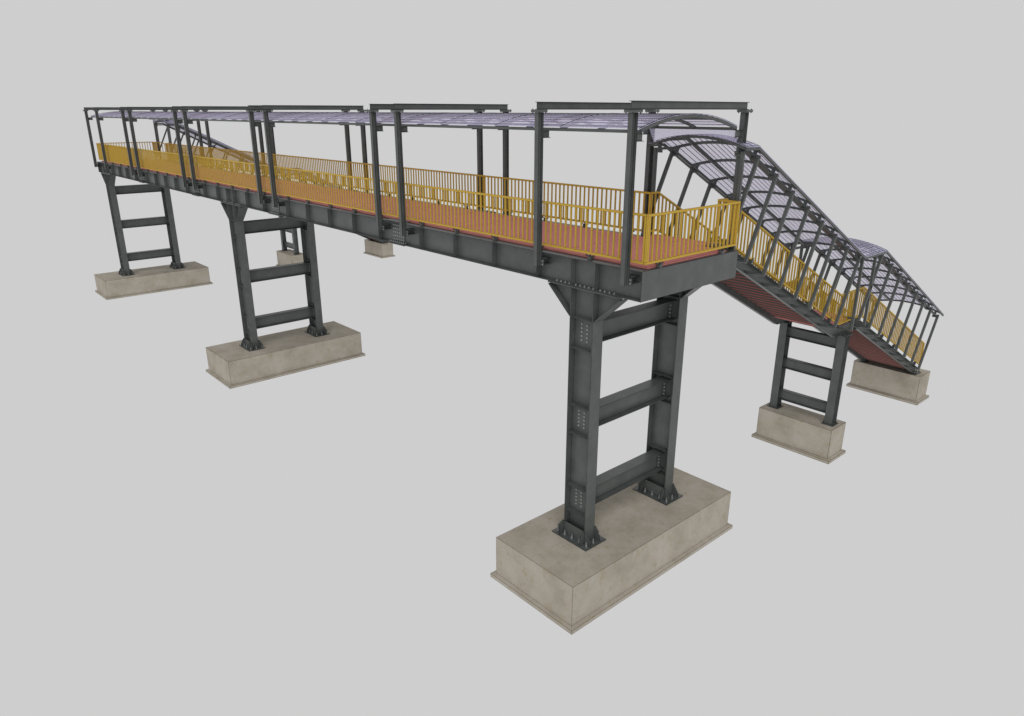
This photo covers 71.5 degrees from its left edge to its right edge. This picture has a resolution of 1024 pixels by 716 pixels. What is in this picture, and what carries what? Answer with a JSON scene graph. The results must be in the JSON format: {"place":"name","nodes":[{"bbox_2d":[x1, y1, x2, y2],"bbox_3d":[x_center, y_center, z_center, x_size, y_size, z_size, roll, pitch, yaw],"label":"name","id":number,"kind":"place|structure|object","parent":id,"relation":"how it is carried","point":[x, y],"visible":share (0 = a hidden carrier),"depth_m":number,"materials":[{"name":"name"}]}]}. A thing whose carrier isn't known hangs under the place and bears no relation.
{"place":"outdoors","nodes":[
{"label":"outdoors","id":0,"kind":"place"},
{"bbox_2d":[94,261,212,299],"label":"concrete footing","id":1,"kind":"object","parent":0,"point":[141,281],"visible":1,"depth_m":49.48,"materials":[{"name":"beige concrete"}]},
{"bbox_2d":[101,172,185,275],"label":"bridge pier","id":2,"kind":"structure","parent":1,"relation":"on","point":[120,225],"depth_m":49.09,"materials":[{"name":"grey metal"}]},
{"bbox_2d":[206,321,364,388],"bbox_3d":[-11.199,-0.319,35.412,7.006,1.244,3.050,-16,25,-39],"label":"concrete footing","id":3,"kind":"object","parent":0,"point":[234,364],"visible":1,"depth_m":34.26,"materials":[{"name":"beige concrete"}]},
{"bbox_2d":[220,201,329,351],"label":"bridge pier","id":4,"kind":"structure","parent":3,"relation":"on","point":[246,277],"depth_m":33.91,"materials":[{"name":"grey metal"}]},
{"bbox_2d":[100,161,647,301],"bbox_3d":[-12.453,-7.247,31.785,0.352,0.749,46.273,-16,25,-39],"label":"plate girder","id":5,"kind":"object","parent":4,"relation":"on","point":[597,275],"visible":0.76,"depth_m":20.77,"materials":[{"name":"metal"}]},
{"bbox_2d":[96,143,136,168],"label":"railing panel","id":6,"kind":"object","parent":5,"relation":"on","point":[116,154],"visible":0.71,"depth_m":44.31,"materials":[{"name":"paint"}]},
{"bbox_2d":[83,107,160,166],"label":"portal frame","id":7,"kind":"object","parent":5,"relation":"on","point":[86,109],"visible":0.65,"depth_m":47.13,"materials":[{"name":"grey metal"}]},
{"bbox_2d":[93,107,171,168],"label":"portal frame","id":8,"kind":"object","parent":5,"relation":"on","point":[96,110],"visible":0.66,"depth_m":45.10,"materials":[{"name":"grey metal"}]},
{"bbox_2d":[119,107,203,174],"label":"portal frame","id":9,"kind":"object","parent":5,"relation":"on","point":[122,110],"visible":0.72,"depth_m":41.13,"materials":[{"name":"grey metal"}]},
{"bbox_2d":[137,148,190,179],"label":"railing panel","id":10,"kind":"object","parent":5,"relation":"on","point":[163,161],"visible":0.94,"depth_m":37.96,"materials":[{"name":"paint"}]},
{"bbox_2d":[126,107,211,176],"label":"portal frame","id":11,"kind":"object","parent":5,"relation":"on","point":[131,121],"visible":0.74,"depth_m":40.16,"materials":[{"name":"grey metal"}]},
{"bbox_2d":[170,106,266,186],"bbox_3d":[-14.600,-10.679,35.864,4.392,3.769,0.280,-16,25,-39],"label":"portal frame","id":12,"kind":"object","parent":5,"relation":"on","point":[174,111],"visible":0.61,"depth_m":34.73,"materials":[{"name":"grey metal"}]},
{"bbox_2d":[180,106,276,188],"bbox_3d":[-13.684,-10.340,34.889,4.392,3.769,0.280,-16,25,-39],"label":"portal frame","id":13,"kind":"object","parent":5,"relation":"on","point":[186,121],"visible":0.59,"depth_m":33.83,"materials":[{"name":"grey metal"}]},
{"bbox_2d":[193,156,270,194],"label":"railing panel","id":14,"kind":"object","parent":5,"relation":"on","point":[202,169],"visible":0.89,"depth_m":31.36,"materials":[{"name":"paint"}]},
{"bbox_2d":[246,105,351,203],"bbox_3d":[-8.606,-8.459,29.485,4.392,3.769,0.280,-16,25,-39],"label":"portal frame","id":15,"kind":"object","parent":5,"relation":"on","point":[253,125],"visible":0.63,"depth_m":28.38,"materials":[{"name":"grey metal"}]},
{"bbox_2d":[260,105,369,207],"bbox_3d":[-7.717,-8.130,28.538,4.392,3.769,0.280,-16,25,-39],"label":"portal frame","id":16,"kind":"object","parent":5,"relation":"on","point":[267,126],"visible":0.84,"depth_m":27.61,"materials":[{"name":"grey metal"}]},
{"bbox_2d":[274,166,397,217],"bbox_3d":[-6.515,-5.919,25.114,0.090,1.202,9.094,-16,25,-39],"label":"railing panel","id":17,"kind":"object","parent":5,"relation":"on","point":[294,171],"visible":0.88,"depth_m":24.73,"materials":[{"name":"paint"}]},
{"bbox_2d":[366,104,484,230],"bbox_3d":[-2.633,-6.247,23.127,4.392,3.769,0.280,-16,25,-39],"label":"portal frame","id":18,"kind":"object","parent":5,"relation":"on","point":[374,129],"visible":0.75,"depth_m":22.02,"materials":[{"name":"grey metal"}]},
{"bbox_2d":[390,103,511,235],"bbox_3d":[-1.743,-5.917,22.180,4.392,3.769,0.280,-16,25,-39],"label":"portal frame","id":19,"kind":"object","parent":5,"relation":"on","point":[399,129],"visible":0.94,"depth_m":21.24,"materials":[{"name":"grey metal"}]},
{"bbox_2d":[396,182,646,264],"bbox_3d":[-0.323,-3.625,18.523,0.090,1.202,9.554,-16,25,-39],"label":"railing panel","id":20,"kind":"object","parent":5,"relation":"on","point":[580,250],"visible":0.89,"depth_m":17.96,"materials":[{"name":"yellow paint"}]},
{"bbox_2d":[531,102,659,266],"bbox_3d":[2.159,-4.472,18.027,4.392,3.769,0.280,-16,25,-39],"label":"portal frame","id":21,"kind":"object","parent":5,"relation":"on","point":[539,259],"visible":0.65,"depth_m":16.99,"materials":[{"name":"paint"}]},
{"bbox_2d":[619,101,752,285],"bbox_3d":[3.971,-3.801,16.098,4.392,3.769,0.280,-16,25,-39],"label":"portal frame","id":22,"kind":"object","parent":5,"relation":"on","point":[634,137],"visible":0.84,"depth_m":15.05,"materials":[{"name":"paint"}]},
{"bbox_2d":[91,111,736,132],"bbox_3d":[-11.195,-10.785,31.764,3.637,0.384,45.714,-16,25,-39],"label":"walkway canopy","id":23,"kind":"object","parent":22,"relation":"on","point":[484,118],"visible":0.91,"depth_m":19.88,"materials":[{"name":"paint"}]},
{"bbox_2d":[640,250,737,302],"bbox_3d":[4.180,-1.928,16.501,3.736,0.675,0.012,-16,25,-39],"label":"end plate","id":24,"kind":"object","parent":5,"relation":"attached to","point":[669,280],"visible":1,"depth_m":16.37,"materials":[{"name":"paint"}]},
{"bbox_2d":[201,166,736,258],"bbox_3d":[-9.910,-7.989,33.917,0.352,0.749,46.273,-16,25,-39],"label":"plate girder","id":25,"kind":"object","parent":4,"relation":"on","point":[731,250],"visible":0.05,"depth_m":23.40,"materials":[{"name":"metal"}]},
{"bbox_2d":[152,142,156,156],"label":"railing panel","id":26,"kind":"object","parent":25,"relation":"on","point":[154,144],"visible":0.45,"depth_m":49.38,"materials":[{"name":"yellow paint"}]},
{"bbox_2d":[165,143,200,165],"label":"railing panel","id":27,"kind":"object","parent":25,"relation":"on","point":[194,148],"visible":0.45,"depth_m":45.30,"materials":[{"name":"paint"}]},
{"bbox_2d":[199,146,262,173],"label":"railing panel","id":28,"kind":"object","parent":25,"relation":"on","point":[228,155],"visible":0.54,"depth_m":40.03,"materials":[{"name":"paint"}]},
{"bbox_2d":[261,153,349,188],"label":"railing panel","id":29,"kind":"object","parent":25,"relation":"on","point":[289,156],"visible":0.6,"depth_m":33.07,"materials":[{"name":"paint"}]},
{"bbox_2d":[348,162,483,208],"bbox_3d":[-3.942,-6.689,27.327,0.090,1.202,9.064,-16,25,-39],"label":"railing panel","id":30,"kind":"object","parent":25,"relation":"on","point":[406,168],"visible":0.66,"depth_m":26.39,"materials":[{"name":"paint"}]},
{"bbox_2d":[102,159,730,269],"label":"walkway deck","id":31,"kind":"structure","parent":25,"relation":"on","point":[680,260],"depth_m":20.35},
{"bbox_2d":[96,142,152,157],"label":"railing panel","id":32,"kind":"object","parent":31,"relation":"on","point":[132,145],"visible":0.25,"depth_m":49.03,"materials":[{"name":"paint"}]},
{"bbox_2d":[644,201,740,267],"bbox_3d":[4.169,-2.818,16.204,3.530,1.202,0.090,-16,25,-39],"label":"railing panel","id":33,"kind":"object","parent":31,"relation":"on","point":[720,249],"visible":1,"depth_m":16.06,"materials":[{"name":"yellow paint"}]},
{"bbox_2d":[484,175,651,231],"bbox_3d":[1.394,-4.713,21.648,0.090,1.202,7.004,-16,25,-39],"label":"railing panel","id":34,"kind":"object","parent":25,"relation":"on","point":[580,186],"visible":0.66,"depth_m":21.34,"materials":[{"name":"yellow paint"}]},
{"bbox_2d":[714,199,737,244],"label":"railing panel","id":35,"kind":"object","parent":25,"relation":"on","point":[722,200],"visible":0.39,"depth_m":17.41,"materials":[{"name":"yellow paint"}]},
{"bbox_2d":[276,249,302,265],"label":"concrete footing","id":36,"kind":"object","parent":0,"point":[286,257],"visible":0.5,"depth_m":56.42,"materials":[{"name":"beige concrete"}]},
{"bbox_2d":[278,216,298,254],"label":"stair pier","id":37,"kind":"structure","parent":36,"relation":"on","point":[294,245],"depth_m":56.32,"materials":[{"name":"grey metal"}]},
{"bbox_2d":[363,239,394,257],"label":"concrete footing","id":38,"kind":"object","parent":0,"point":[375,248],"visible":0.92,"depth_m":61.40,"materials":[{"name":"beige concrete"}]},
{"bbox_2d":[357,234,388,243],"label":"staircase","id":39,"kind":"structure","parent":38,"relation":"on","point":[381,241],"depth_m":60.92,"materials":[{"name":"metal"}]},
{"bbox_2d":[156,142,218,168],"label":"railing panel","id":40,"kind":"object","parent":39,"relation":"on","point":[165,148],"visible":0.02,"depth_m":49.37,"materials":[{"name":"yellow paint"}]},
{"bbox_2d":[154,119,374,238],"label":"stair canopy","id":41,"kind":"object","parent":39,"relation":"attached to","point":[195,134],"visible":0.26,"depth_m":49.33,"materials":[{"name":"metal"}]},
{"bbox_2d":[0,0,1023,715],"label":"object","id":42,"kind":"structure","parent":0,"point":[175,540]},
{"bbox_2d":[490,467,732,634],"bbox_3d":[3.046,4.958,20.251,7.006,1.244,3.050,-16,25,-39],"label":"concrete footing","id":43,"kind":"object","parent":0,"point":[561,582],"visible":0.78,"depth_m":18.86,"materials":[{"name":"beige concrete"}]},
{"bbox_2d":[548,280,701,550],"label":"bridge pier","id":44,"kind":"structure","parent":43,"relation":"on","point":[596,319],"depth_m":18.65,"materials":[{"name":"paint"}]},
{"bbox_2d":[751,402,845,463],"bbox_3d":[10.802,2.696,26.750,1.340,1.244,3.050,-16,25,-39],"label":"concrete footing","id":45,"kind":"object","parent":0,"point":[804,432],"visible":0.97,"depth_m":26.25,"materials":[{"name":"beige concrete"}]},
{"bbox_2d":[767,321,852,426],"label":"stair pier","id":46,"kind":"structure","parent":45,"relation":"on","point":[834,375],"depth_m":25.87,"materials":[{"name":"grey metal"}]},
{"bbox_2d":[846,359,929,404],"bbox_3d":[16.858,0.929,31.826,1.340,1.244,3.050,-16,25,-39],"label":"concrete footing","id":47,"kind":"object","parent":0,"point":[896,383],"visible":0.97,"depth_m":31.29,"materials":[{"name":"beige concrete"}]},
{"bbox_2d":[712,243,920,374],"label":"staircase","id":48,"kind":"structure","parent":47,"relation":"on","point":[750,291],"depth_m":23.78,"materials":[{"name":"metal"}]},
{"bbox_2d":[650,191,792,293],"bbox_3d":[6.934,-3.106,22.471,8.582,4.778,0.090,-16,25,-39],"label":"railing panel","id":49,"kind":"object","parent":48,"relation":"on","point":[669,201],"visible":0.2,"depth_m":19.97,"materials":[{"name":"yellow paint"}]},
{"bbox_2d":[717,198,852,324],"bbox_3d":[8.334,-2.587,20.981,8.582,4.778,0.090,-16,25,-39],"label":"railing panel","id":50,"kind":"object","parent":48,"relation":"on","point":[806,302],"visible":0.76,"depth_m":20.83,"materials":[{"name":"yellow paint"}]},
{"bbox_2d":[641,134,943,369],"bbox_3d":[10.712,-2.815,24.424,16.949,9.609,2.908,-16,25,-39],"label":"stair canopy","id":51,"kind":"object","parent":48,"relation":"attached to","point":[842,242],"visible":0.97,"depth_m":21.37,"materials":[{"name":"metal"}]},
{"bbox_2d":[793,276,850,313],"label":"railing panel","id":52,"kind":"object","parent":48,"relation":"on","point":[817,296],"visible":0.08,"depth_m":27.16,"materials":[{"name":"yellow paint"}]},
{"bbox_2d":[849,286,924,364],"bbox_3d":[14.579,-0.974,27.410,8.104,4.636,0.090,-16,25,-39],"label":"railing panel","id":53,"kind":"object","parent":48,"relation":"on","point":[899,321],"visible":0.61,"depth_m":27.13,"materials":[{"name":"yellow paint"}]}
]}

